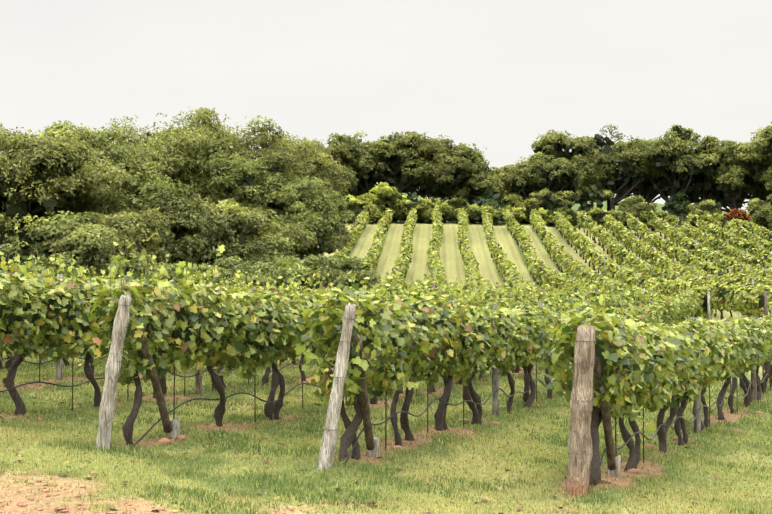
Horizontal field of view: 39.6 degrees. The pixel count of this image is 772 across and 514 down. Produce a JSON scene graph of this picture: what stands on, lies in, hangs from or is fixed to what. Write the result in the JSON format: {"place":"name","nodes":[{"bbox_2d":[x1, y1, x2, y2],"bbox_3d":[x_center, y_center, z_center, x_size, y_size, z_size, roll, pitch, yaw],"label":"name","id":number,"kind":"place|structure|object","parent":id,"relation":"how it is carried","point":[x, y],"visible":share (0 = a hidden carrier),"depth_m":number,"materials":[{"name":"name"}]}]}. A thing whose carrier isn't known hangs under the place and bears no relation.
{"place":"outdoors","nodes":[
{"label":"outdoors","id":0,"kind":"place"},
{"bbox_2d":[0,107,771,290],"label":"tree","id":1,"kind":"object","parent":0,"point":[192,199],"depth_m":60.78,"materials":[{"name":"green plant"}]},
{"bbox_2d":[0,347,771,513],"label":"grass","id":2,"kind":"structure","parent":0,"point":[415,487],"depth_m":12.98,"materials":[{"name":"green plant"}]},
{"bbox_2d":[0,192,771,513],"bbox_3d":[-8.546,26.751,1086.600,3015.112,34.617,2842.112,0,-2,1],"label":"ground","id":3,"kind":"structure","parent":0,"point":[451,260],"depth_m":14.06,"materials":[{"name":"green plant"}]},
{"bbox_2d":[0,208,771,390],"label":"vine leaves","id":4,"kind":"object","parent":3,"relation":"on","point":[679,299],"visible":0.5,"depth_m":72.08,"materials":[{"name":"green plant"}]},
{"bbox_2d":[0,227,771,485],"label":"vine trunks","id":5,"kind":"object","parent":3,"relation":"on","point":[348,438],"visible":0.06,"depth_m":15.21,"materials":[{"name":"brown plant"}]},
{"bbox_2d":[0,355,771,486],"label":"drip hose","id":6,"kind":"object","parent":3,"relation":"on","point":[361,431],"visible":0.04,"depth_m":15.25,"materials":[{"name":"black rubber"}]},
{"bbox_2d":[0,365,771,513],"bbox_3d":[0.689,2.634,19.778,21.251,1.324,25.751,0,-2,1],"label":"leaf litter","id":7,"kind":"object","parent":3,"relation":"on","point":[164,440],"visible":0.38,"depth_m":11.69,"materials":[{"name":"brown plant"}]},
{"bbox_2d":[42,208,767,496],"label":"trellis posts","id":8,"kind":"object","parent":3,"relation":"on","point":[577,480],"visible":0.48,"depth_m":11.78,"materials":[{"name":"grey wood"}]},
{"bbox_2d":[56,291,693,454],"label":"trellis wires","id":9,"kind":"object","parent":8,"relation":"attached to","point":[350,341],"visible":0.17,"depth_m":11.56,"materials":[{"name":"grey metal"}]},
{"bbox_2d":[39,310,770,462],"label":"vine stakes","id":10,"kind":"object","parent":3,"relation":"on","point":[427,395],"depth_m":15.37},
{"bbox_2d":[0,237,771,431],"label":"vine leaves","id":11,"kind":"object","parent":10,"relation":"on","point":[680,345],"visible":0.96,"depth_m":13.99,"materials":[{"name":"green plant"}]},
{"bbox_2d":[0,0,771,210],"label":"sky","id":12,"kind":"structure","parent":0,"point":[496,76],"materials":[{"name":"white"}]}
]}

